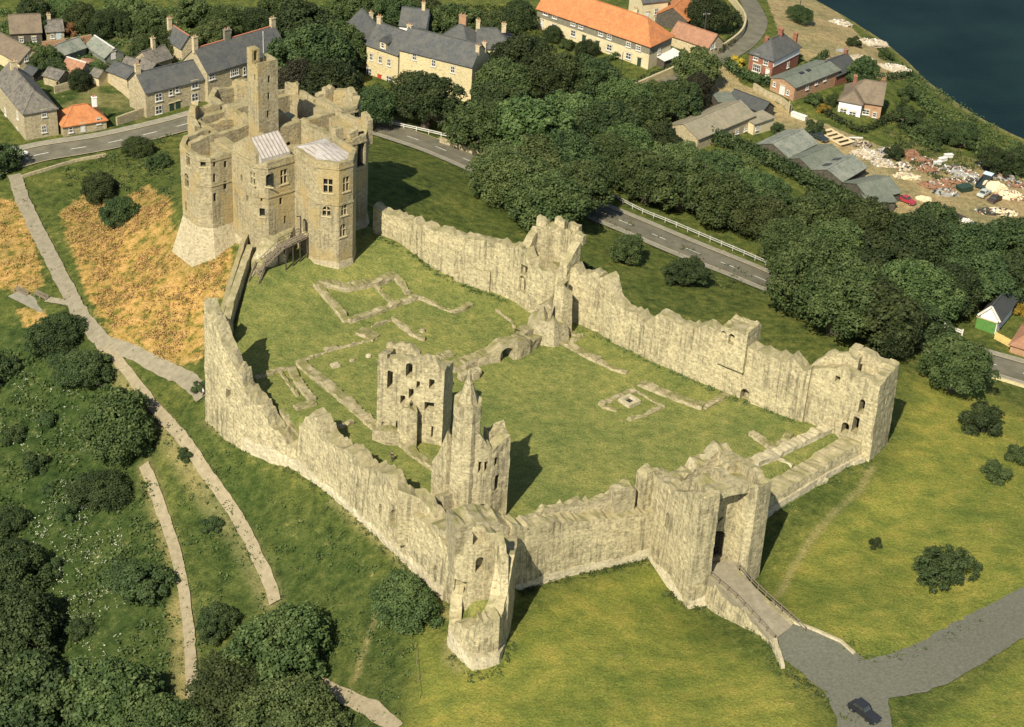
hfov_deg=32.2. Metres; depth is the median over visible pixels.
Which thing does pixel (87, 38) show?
garden wall
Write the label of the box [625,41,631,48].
window
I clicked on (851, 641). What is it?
grass tufts
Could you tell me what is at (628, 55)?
window
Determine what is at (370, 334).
wall footing
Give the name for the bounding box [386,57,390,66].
window
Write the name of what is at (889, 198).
yard shed
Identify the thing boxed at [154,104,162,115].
window
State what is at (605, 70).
tree
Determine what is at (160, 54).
house
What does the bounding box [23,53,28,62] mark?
window
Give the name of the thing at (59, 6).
tree
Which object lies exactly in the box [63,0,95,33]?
tree
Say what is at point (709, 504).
gatehouse
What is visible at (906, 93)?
bush
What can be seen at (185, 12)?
tree
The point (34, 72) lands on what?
garden shed
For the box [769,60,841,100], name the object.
workshop
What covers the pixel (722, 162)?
tree
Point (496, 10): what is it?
undergrowth
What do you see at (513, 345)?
crypt passage
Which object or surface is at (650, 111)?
tree
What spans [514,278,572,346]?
ruined masonry
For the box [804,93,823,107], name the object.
bush
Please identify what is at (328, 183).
window
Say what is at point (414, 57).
window
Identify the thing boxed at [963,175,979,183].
rubble heap
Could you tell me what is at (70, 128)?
window
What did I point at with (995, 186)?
rubble heap
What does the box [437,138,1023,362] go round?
pavement
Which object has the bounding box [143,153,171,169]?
tree
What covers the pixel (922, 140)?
hedge
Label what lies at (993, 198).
parked car
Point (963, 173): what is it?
rubble heap
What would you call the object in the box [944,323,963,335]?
rail fence
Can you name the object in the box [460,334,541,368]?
wall footing
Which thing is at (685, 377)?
grass tufts
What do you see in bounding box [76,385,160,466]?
tree
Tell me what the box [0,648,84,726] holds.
tree
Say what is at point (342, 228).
window
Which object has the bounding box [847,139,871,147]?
rubble heap
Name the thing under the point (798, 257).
tree
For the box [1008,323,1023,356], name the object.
bungalow
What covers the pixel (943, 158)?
white cabinet
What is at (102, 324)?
grass tufts
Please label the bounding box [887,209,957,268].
tree
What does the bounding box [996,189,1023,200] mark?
rubble heap
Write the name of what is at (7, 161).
tree
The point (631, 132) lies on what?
tree
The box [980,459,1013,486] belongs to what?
bush
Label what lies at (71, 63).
garden shed
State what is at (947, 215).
tree
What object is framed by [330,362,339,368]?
stone block
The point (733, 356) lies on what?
curtain wall
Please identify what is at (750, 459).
wall footing
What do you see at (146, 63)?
garden shed
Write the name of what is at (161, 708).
tree
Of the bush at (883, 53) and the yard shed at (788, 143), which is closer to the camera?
the yard shed at (788, 143)
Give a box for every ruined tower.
[372,341,453,445]
[431,369,510,515]
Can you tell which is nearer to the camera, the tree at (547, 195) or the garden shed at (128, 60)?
the tree at (547, 195)
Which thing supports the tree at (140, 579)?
on the ground at (632, 646)
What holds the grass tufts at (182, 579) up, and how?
on the ground at (632, 646)
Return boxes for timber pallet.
[824,128,854,145]
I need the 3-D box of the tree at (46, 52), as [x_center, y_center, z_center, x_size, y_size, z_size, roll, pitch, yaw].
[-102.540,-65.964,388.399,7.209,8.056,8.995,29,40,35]
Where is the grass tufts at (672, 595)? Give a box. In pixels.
[662,591,707,612]
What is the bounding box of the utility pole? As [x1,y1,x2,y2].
[703,12,709,29]
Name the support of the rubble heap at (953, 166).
on the ground at (632, 646)
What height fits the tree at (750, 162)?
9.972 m
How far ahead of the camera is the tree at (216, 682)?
227.35 m
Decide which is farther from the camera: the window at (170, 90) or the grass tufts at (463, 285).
the window at (170, 90)
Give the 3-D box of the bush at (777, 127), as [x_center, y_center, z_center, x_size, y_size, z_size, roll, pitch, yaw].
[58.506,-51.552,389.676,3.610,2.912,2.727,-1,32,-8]
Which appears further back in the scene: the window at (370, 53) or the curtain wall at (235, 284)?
the window at (370, 53)
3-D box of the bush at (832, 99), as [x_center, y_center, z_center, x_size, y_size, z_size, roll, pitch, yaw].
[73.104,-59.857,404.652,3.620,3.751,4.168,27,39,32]
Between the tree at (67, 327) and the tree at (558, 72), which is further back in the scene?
the tree at (558, 72)
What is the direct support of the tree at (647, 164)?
on the ground at (632, 646)
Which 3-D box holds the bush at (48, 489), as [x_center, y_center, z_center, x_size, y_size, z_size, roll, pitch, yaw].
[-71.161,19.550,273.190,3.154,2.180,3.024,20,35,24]
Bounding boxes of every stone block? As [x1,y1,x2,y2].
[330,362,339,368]
[436,350,453,359]
[471,370,479,380]
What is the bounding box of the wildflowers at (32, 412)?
[0,365,80,461]
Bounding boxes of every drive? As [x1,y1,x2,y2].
[768,624,891,726]
[867,586,1023,697]
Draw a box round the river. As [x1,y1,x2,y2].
[817,0,1023,138]
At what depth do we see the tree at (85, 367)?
285.10 m
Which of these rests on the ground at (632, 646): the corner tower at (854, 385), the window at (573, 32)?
the corner tower at (854, 385)
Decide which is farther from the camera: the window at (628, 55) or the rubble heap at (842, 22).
the rubble heap at (842, 22)
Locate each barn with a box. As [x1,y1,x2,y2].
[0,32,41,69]
[672,100,755,148]
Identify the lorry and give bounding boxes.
[975,171,993,187]
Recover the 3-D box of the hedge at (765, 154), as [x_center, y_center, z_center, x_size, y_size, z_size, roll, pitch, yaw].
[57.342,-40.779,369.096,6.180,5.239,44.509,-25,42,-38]
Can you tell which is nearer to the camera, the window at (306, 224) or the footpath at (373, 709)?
the footpath at (373, 709)
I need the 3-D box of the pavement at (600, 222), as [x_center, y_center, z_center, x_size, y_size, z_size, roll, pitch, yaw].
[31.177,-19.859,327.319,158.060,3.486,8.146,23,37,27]
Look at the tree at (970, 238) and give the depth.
330.34 m
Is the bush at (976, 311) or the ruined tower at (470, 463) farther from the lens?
the bush at (976, 311)
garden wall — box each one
[42,34,91,46]
[54,81,74,93]
[107,73,128,98]
[116,107,143,125]
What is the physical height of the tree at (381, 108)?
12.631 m
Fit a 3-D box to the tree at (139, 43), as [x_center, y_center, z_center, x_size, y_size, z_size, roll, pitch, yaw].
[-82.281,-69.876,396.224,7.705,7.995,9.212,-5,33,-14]
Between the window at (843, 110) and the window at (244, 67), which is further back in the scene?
the window at (843, 110)
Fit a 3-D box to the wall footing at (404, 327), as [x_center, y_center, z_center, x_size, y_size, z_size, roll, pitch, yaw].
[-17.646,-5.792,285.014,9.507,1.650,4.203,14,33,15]
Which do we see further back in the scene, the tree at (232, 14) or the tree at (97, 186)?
the tree at (232, 14)
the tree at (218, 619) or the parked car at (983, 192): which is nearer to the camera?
the tree at (218, 619)
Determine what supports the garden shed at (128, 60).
on the ground at (632, 646)
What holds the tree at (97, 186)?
on the ground at (632, 646)
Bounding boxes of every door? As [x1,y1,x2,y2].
[56,32,61,38]
[80,122,85,131]
[110,50,116,59]
[169,102,173,110]
[175,100,180,108]
[539,18,543,27]
[637,56,641,65]
[779,84,785,95]
[975,316,997,333]
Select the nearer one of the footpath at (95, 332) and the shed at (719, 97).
the footpath at (95, 332)
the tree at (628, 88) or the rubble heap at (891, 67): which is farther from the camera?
the rubble heap at (891, 67)
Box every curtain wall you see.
[203,297,452,603]
[206,231,253,334]
[373,202,813,421]
[501,463,654,589]
[767,434,865,517]
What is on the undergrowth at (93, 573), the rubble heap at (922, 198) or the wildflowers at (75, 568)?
the wildflowers at (75, 568)
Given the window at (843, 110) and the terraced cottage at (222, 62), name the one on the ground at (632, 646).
the terraced cottage at (222, 62)
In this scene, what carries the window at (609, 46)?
in the brick terrace
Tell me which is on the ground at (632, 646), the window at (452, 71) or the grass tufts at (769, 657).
the grass tufts at (769, 657)
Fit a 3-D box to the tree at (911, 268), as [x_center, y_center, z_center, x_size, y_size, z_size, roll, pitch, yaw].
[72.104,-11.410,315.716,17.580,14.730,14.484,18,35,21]
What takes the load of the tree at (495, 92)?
on the ground at (632, 646)
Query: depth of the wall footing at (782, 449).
261.14 m
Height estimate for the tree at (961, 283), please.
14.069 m
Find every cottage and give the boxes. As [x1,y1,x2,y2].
[57,94,108,136]
[127,59,204,117]
[182,15,282,101]
[628,0,668,20]
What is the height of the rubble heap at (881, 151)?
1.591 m
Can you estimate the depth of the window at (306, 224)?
295.29 m
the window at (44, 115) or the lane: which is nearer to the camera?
the window at (44, 115)
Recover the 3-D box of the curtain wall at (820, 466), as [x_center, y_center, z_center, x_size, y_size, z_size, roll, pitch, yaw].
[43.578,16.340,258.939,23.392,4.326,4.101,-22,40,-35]
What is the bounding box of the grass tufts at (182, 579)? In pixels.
[141,482,203,678]
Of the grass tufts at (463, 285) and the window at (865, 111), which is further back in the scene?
the window at (865, 111)
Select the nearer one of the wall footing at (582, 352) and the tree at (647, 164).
the wall footing at (582, 352)
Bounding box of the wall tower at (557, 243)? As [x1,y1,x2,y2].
[521,214,586,289]
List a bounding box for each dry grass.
[0,200,41,288]
[61,187,226,360]
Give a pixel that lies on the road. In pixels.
(1009, 368)
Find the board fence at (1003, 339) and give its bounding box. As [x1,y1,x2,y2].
[994,331,1011,346]
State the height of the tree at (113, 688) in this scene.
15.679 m
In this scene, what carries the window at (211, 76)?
in the terraced cottage at (222, 62)
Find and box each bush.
[0,424,27,445]
[21,450,48,474]
[35,410,57,427]
[35,556,62,582]
[39,482,60,497]
[55,503,79,521]
[63,22,77,36]
[64,615,98,642]
[177,447,192,462]
[190,380,204,392]
[200,515,224,533]
[558,38,575,50]
[580,260,594,269]
[731,55,745,67]
[770,122,784,132]
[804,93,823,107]
[804,119,826,134]
[815,103,831,114]
[823,92,838,107]
[845,35,861,46]
[868,536,882,549]
[878,47,893,60]
[883,144,904,160]
[891,105,926,130]
[896,85,919,101]
[911,116,943,144]
[928,125,957,146]
[957,399,1005,436]
[963,306,978,315]
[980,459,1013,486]
[1004,444,1023,465]
[1013,302,1023,316]
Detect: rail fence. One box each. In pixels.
[391,122,452,135]
[614,194,765,264]
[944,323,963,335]
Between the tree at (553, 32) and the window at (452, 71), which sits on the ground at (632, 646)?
the tree at (553, 32)
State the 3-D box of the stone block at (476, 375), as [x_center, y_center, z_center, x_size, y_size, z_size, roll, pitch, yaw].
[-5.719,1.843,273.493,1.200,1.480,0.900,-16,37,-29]
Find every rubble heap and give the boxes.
[829,19,852,26]
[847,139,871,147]
[849,148,883,160]
[850,54,874,60]
[857,37,888,47]
[871,158,893,167]
[876,146,889,154]
[878,63,911,72]
[891,171,921,179]
[893,161,912,170]
[902,149,920,158]
[906,155,936,163]
[913,163,940,173]
[915,195,931,201]
[917,179,955,190]
[932,188,959,196]
[939,164,967,170]
[940,176,966,185]
[946,169,982,177]
[959,217,973,222]
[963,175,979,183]
[975,207,996,215]
[977,180,1008,191]
[989,207,1018,215]
[993,172,1014,180]
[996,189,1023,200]
[1003,180,1023,188]
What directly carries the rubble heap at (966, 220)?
on the ground at (632, 646)
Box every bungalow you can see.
[838,74,886,118]
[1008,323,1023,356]
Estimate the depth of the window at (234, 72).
377.95 m
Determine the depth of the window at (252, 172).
289.72 m
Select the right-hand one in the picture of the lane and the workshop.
the workshop
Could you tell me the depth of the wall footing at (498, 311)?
289.16 m
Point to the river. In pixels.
(969, 53)
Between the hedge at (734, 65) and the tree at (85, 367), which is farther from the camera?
the hedge at (734, 65)
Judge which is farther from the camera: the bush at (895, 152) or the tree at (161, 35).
the tree at (161, 35)
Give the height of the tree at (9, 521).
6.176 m
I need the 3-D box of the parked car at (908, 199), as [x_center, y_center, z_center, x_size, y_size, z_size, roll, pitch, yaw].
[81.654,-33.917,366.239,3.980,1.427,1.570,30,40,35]
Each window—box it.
[18,36,23,42]
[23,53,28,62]
[40,108,46,117]
[40,124,47,133]
[68,126,73,133]
[95,117,101,125]
[154,91,162,102]
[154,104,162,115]
[168,88,173,96]
[191,79,198,89]
[191,91,198,102]
[199,160,206,168]
[208,73,215,80]
[230,67,239,77]
[242,65,246,75]
[249,172,254,186]
[258,208,266,217]
[264,173,273,188]
[279,169,288,185]
[301,219,308,236]
[321,206,331,217]
[322,179,333,194]
[339,224,346,238]
[340,205,348,217]
[342,176,350,193]
[356,131,365,169]
[366,66,371,75]
[369,52,373,61]
[378,54,382,63]
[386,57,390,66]
[386,74,391,80]
[412,54,416,61]
[431,58,435,67]
[450,65,455,73]
[570,29,575,37]
[606,33,611,40]
[606,43,612,51]
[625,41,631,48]
[625,51,631,60]
[635,44,641,51]
[751,62,761,73]
[762,59,768,66]
[840,107,847,113]
[849,110,856,116]
[861,108,870,115]
[871,111,877,117]
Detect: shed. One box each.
[23,64,44,81]
[41,66,69,86]
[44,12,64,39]
[63,56,91,73]
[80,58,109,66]
[89,67,108,85]
[122,56,140,66]
[139,56,163,69]
[711,91,736,105]
[731,88,774,114]
[747,110,775,134]
[756,128,818,157]
[788,143,843,170]
[812,154,867,188]
[842,175,902,201]
[860,192,896,210]
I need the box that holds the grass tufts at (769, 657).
[701,606,780,675]
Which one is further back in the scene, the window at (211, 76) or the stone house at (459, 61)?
the stone house at (459, 61)
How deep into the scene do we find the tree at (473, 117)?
357.47 m
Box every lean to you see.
[105,61,141,87]
[656,47,679,68]
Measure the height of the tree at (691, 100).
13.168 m
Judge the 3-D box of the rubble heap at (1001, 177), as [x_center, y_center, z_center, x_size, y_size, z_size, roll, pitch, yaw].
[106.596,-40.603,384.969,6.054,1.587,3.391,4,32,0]
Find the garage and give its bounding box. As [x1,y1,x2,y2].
[975,287,1019,333]
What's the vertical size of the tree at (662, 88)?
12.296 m
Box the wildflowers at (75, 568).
[27,481,125,669]
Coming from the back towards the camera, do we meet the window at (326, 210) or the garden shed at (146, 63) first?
the garden shed at (146, 63)
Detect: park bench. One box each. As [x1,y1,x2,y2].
[14,285,28,294]
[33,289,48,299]
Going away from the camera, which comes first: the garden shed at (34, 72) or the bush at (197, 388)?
the bush at (197, 388)
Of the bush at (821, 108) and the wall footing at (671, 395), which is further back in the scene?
the bush at (821, 108)
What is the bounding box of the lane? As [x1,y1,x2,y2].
[638,0,766,81]
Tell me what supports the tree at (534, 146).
on the ground at (632, 646)
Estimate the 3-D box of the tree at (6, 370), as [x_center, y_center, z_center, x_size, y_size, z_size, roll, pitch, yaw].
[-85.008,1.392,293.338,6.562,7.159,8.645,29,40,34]
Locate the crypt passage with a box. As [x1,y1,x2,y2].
[451,333,530,372]
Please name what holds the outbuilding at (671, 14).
on the ground at (632, 646)
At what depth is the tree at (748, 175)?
348.67 m
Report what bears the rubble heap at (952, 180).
on the ground at (632, 646)
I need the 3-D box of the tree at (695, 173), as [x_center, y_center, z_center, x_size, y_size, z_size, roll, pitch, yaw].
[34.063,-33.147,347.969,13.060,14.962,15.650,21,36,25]
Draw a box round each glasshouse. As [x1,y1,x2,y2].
[52,36,87,58]
[85,35,125,63]
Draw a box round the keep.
[172,32,372,268]
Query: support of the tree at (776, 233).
on the ground at (632, 646)
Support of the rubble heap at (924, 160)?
on the ground at (632, 646)
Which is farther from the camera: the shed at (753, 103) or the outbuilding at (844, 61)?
the outbuilding at (844, 61)
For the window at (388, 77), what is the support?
in the stone house at (383, 43)
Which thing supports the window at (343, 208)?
in the keep
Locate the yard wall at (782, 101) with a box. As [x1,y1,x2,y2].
[753,83,791,111]
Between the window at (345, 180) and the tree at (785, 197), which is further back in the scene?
the tree at (785, 197)
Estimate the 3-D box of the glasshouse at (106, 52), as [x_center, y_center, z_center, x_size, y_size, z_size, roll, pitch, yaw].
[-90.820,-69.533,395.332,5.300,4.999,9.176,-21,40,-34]
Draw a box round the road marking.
[34,123,995,364]
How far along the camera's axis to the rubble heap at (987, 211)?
365.36 m
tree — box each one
[0,143,24,178]
[0,354,22,381]
[0,504,32,539]
[0,536,55,591]
[0,584,63,674]
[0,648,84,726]
[15,0,55,18]
[23,311,87,357]
[28,45,64,68]
[38,56,68,74]
[41,17,47,37]
[46,0,77,18]
[46,348,115,390]
[57,655,167,726]
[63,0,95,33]
[64,468,134,512]
[67,67,92,91]
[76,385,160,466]
[80,171,117,204]
[86,8,118,36]
[88,60,108,70]
[97,195,140,227]
[99,556,178,607]
[102,0,148,22]
[110,8,131,33]
[117,691,227,726]
[120,135,156,158]
[127,32,159,57]
[131,6,176,35]
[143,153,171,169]
[147,25,173,53]
[172,0,211,25]
[181,649,283,726]
[190,16,233,44]
[194,600,240,645]
[206,4,245,34]
[218,600,334,681]
[229,672,354,726]
[240,6,275,32]
[255,0,303,22]
[264,22,362,71]
[272,0,337,37]
[278,57,322,91]
[300,57,373,102]
[325,19,367,62]
[329,0,375,19]
[358,82,397,128]
[368,567,444,635]
[372,0,415,25]
[388,70,467,129]
[412,0,442,15]
[429,3,481,33]
[441,99,504,152]
[462,142,555,210]
[463,81,524,105]
[472,9,521,36]
[472,57,534,98]
[489,32,557,70]
[489,95,580,149]
[497,132,572,168]
[503,169,591,230]
[504,0,539,29]
[527,50,589,100]
[542,25,562,42]
[543,89,603,132]
[543,128,610,171]
[552,157,613,214]
[565,53,622,101]
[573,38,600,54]
[573,99,643,139]
[590,131,639,186]
[592,122,661,156]
[594,77,653,103]
[608,233,643,264]
[611,95,672,128]
[611,147,686,203]
[636,120,684,150]
[643,78,685,115]
[646,155,718,210]
[652,140,703,160]
[659,78,703,121]
[660,255,714,285]
[671,44,722,85]
[684,0,737,31]
[686,71,714,105]
[686,148,743,175]
[689,170,759,227]
[719,148,763,171]
[729,194,793,237]
[732,168,767,194]
[752,215,816,267]
[756,171,793,193]
[758,184,802,216]
[763,231,841,319]
[780,187,849,228]
[785,4,813,24]
[792,259,897,338]
[811,218,868,263]
[840,194,899,245]
[843,231,929,284]
[843,270,922,355]
[845,55,880,81]
[864,297,929,358]
[881,257,969,319]
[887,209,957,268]
[911,260,983,317]
[911,544,982,593]
[912,300,957,349]
[913,201,962,226]
[915,331,1000,394]
[917,220,1014,265]
[946,250,1022,307]
[948,120,980,148]
[973,146,1018,175]
[975,215,1023,258]
[991,251,1023,302]
[1008,145,1023,175]
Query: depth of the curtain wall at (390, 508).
253.16 m
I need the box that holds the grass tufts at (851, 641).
[841,619,983,664]
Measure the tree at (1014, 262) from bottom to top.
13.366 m
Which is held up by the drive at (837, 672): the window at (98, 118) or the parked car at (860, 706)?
the parked car at (860, 706)
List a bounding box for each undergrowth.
[0,1,350,64]
[0,344,177,721]
[63,132,175,210]
[165,422,415,726]
[390,3,542,39]
[510,210,769,297]
[881,112,981,179]
[886,57,1023,181]
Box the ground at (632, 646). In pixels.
[0,0,1023,726]
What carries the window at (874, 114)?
in the bungalow at (864, 97)
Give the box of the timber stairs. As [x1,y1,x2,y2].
[248,227,308,284]
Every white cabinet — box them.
[933,160,942,164]
[938,156,947,161]
[944,153,953,157]
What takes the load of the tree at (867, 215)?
on the ground at (632, 646)
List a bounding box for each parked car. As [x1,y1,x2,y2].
[10,146,28,156]
[810,132,828,141]
[846,697,882,725]
[899,194,915,205]
[976,188,991,197]
[987,194,1002,203]
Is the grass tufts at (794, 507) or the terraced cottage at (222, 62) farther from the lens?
the terraced cottage at (222, 62)
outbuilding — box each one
[655,0,693,28]
[670,21,723,54]
[824,47,853,85]
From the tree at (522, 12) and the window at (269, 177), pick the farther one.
the tree at (522, 12)
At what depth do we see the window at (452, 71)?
382.08 m
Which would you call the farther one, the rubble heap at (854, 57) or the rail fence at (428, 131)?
the rubble heap at (854, 57)
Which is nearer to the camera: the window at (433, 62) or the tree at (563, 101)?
the tree at (563, 101)
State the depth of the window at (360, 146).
300.16 m
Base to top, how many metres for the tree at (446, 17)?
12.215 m
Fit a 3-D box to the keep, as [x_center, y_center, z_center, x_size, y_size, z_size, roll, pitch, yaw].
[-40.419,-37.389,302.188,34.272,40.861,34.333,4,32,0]
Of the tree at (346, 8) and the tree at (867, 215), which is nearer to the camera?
the tree at (867, 215)
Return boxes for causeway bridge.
[705,559,855,668]
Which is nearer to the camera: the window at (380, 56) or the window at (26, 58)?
the window at (26, 58)
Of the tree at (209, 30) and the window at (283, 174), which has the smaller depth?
the window at (283, 174)
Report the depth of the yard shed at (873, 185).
365.11 m
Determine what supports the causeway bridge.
on the ground at (632, 646)
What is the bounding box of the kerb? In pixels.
[7,115,1023,381]
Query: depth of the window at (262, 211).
292.77 m
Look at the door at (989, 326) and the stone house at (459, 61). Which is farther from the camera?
the stone house at (459, 61)
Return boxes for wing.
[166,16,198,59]
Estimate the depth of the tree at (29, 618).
246.91 m
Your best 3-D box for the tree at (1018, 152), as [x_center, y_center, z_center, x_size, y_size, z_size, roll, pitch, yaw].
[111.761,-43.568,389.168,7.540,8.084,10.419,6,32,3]
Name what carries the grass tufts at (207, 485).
on the ground at (632, 646)
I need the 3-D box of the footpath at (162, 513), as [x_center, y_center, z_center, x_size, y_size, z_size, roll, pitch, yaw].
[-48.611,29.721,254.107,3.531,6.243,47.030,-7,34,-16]
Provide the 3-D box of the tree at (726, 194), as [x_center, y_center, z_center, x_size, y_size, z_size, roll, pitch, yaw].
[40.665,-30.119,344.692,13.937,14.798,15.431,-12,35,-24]
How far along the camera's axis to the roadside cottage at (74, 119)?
361.48 m
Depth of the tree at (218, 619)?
243.65 m
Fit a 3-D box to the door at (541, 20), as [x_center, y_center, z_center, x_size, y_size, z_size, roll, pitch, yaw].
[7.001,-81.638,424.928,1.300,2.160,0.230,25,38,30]
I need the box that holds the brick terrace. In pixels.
[536,0,674,69]
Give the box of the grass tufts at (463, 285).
[373,235,507,302]
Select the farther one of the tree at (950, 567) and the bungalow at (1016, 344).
the bungalow at (1016, 344)
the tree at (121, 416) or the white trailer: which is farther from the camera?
the white trailer
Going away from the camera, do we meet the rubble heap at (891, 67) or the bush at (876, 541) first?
the bush at (876, 541)
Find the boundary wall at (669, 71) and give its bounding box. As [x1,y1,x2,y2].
[634,0,746,84]
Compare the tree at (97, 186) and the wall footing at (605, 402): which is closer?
the wall footing at (605, 402)
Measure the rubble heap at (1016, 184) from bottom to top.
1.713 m
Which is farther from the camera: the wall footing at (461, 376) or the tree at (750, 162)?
the tree at (750, 162)
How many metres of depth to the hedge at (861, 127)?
398.20 m
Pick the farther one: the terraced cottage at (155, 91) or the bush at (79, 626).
the terraced cottage at (155, 91)
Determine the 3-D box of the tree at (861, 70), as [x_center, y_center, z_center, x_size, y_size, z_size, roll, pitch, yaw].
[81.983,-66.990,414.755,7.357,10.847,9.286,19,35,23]
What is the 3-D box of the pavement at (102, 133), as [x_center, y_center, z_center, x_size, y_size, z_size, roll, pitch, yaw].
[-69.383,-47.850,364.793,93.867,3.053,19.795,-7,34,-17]
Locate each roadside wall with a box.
[22,153,105,177]
[439,137,482,154]
[980,371,1023,387]
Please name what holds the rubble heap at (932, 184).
on the ground at (632, 646)
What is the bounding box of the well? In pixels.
[618,393,640,407]
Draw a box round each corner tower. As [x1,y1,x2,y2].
[430,504,517,670]
[803,343,899,461]
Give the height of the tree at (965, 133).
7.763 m
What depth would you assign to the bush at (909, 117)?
401.58 m
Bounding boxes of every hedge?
[79,30,146,39]
[600,51,620,60]
[637,63,673,80]
[710,126,863,204]
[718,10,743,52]
[721,56,771,86]
[804,49,829,63]
[811,99,906,132]
[878,69,915,79]
[904,127,942,151]
[911,88,1015,174]
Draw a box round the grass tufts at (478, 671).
[446,640,516,682]
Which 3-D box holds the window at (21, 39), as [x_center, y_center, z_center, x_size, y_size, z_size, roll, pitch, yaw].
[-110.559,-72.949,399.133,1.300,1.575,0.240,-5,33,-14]
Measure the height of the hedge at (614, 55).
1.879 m
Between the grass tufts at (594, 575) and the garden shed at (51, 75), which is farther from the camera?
the garden shed at (51, 75)
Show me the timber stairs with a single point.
(274, 250)
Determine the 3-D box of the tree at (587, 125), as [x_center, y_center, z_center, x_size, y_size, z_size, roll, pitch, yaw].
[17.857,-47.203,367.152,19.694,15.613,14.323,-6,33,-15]
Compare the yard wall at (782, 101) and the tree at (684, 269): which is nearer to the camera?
the tree at (684, 269)
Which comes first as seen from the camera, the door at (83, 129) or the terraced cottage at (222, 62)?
the door at (83, 129)
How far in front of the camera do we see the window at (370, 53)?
391.86 m
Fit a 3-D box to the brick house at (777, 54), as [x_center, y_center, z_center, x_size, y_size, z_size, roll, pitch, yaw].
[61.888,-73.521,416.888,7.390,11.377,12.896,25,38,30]
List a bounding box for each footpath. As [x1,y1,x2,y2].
[8,173,114,350]
[44,297,78,306]
[102,338,204,401]
[102,343,279,604]
[139,461,197,697]
[298,672,402,726]
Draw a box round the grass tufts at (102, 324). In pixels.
[14,187,111,347]
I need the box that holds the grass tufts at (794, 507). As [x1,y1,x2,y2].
[771,434,900,519]
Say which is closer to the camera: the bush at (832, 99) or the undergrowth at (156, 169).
the undergrowth at (156, 169)
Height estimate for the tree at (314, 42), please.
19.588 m
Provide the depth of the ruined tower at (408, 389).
254.80 m
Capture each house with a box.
[0,58,58,140]
[8,13,41,43]
[134,35,172,64]
[348,8,376,68]
[365,14,413,83]
[398,0,431,30]
[398,27,489,101]
[443,12,475,41]
[476,18,512,52]
[748,26,801,76]
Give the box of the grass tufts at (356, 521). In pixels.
[207,421,442,600]
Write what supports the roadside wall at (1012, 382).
on the ground at (632, 646)
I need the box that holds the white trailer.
[791,111,806,120]
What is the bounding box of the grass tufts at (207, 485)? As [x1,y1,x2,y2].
[109,349,285,597]
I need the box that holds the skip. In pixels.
[956,182,973,192]
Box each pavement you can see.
[20,110,404,149]
[373,132,1023,383]
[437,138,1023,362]
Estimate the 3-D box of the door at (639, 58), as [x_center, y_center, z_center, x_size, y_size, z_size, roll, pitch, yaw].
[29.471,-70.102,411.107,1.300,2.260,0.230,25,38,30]
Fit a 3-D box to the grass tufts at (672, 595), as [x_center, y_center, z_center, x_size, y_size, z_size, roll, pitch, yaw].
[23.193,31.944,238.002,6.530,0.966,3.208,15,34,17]
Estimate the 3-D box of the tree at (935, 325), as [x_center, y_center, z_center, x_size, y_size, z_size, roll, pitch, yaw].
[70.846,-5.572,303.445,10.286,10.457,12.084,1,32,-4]
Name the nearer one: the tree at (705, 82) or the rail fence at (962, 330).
the rail fence at (962, 330)
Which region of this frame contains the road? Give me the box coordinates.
[1,116,1023,380]
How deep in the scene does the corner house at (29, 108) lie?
359.14 m
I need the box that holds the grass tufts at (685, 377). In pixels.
[576,328,800,423]
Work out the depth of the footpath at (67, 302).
303.73 m
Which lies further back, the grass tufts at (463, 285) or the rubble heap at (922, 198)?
the rubble heap at (922, 198)
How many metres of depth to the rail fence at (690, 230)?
340.50 m
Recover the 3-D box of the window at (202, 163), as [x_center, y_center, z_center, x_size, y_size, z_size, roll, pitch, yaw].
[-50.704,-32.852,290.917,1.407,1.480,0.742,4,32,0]
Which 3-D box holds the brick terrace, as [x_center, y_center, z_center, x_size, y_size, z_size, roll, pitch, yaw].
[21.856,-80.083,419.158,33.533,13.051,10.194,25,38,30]
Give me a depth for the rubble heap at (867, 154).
384.13 m
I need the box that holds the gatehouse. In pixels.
[649,440,771,608]
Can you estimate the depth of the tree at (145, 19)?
404.21 m
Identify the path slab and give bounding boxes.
[8,292,42,312]
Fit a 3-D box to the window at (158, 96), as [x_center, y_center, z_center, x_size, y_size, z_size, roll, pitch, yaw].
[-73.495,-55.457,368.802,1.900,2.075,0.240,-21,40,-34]
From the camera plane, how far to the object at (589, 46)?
412.30 m
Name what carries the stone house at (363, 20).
on the ground at (632, 646)
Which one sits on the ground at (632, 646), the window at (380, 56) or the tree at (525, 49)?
the tree at (525, 49)
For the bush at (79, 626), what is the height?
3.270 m
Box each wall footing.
[254,366,316,410]
[279,408,354,436]
[296,358,375,430]
[306,327,379,359]
[313,271,417,323]
[371,316,425,340]
[398,442,432,470]
[418,295,472,313]
[457,366,481,381]
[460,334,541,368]
[496,309,515,327]
[561,331,627,374]
[598,387,664,421]
[637,380,729,409]
[745,455,754,463]
[748,430,793,449]
[752,424,832,467]
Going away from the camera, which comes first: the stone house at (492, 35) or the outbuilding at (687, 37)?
the stone house at (492, 35)
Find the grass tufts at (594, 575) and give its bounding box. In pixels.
[517,557,650,595]
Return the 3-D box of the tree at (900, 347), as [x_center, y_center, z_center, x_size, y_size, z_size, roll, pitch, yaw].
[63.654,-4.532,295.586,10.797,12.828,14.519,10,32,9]
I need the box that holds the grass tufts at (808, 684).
[779,668,858,722]
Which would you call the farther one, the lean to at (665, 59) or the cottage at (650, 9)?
the cottage at (650, 9)
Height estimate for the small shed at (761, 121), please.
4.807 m
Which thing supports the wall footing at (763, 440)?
on the ground at (632, 646)

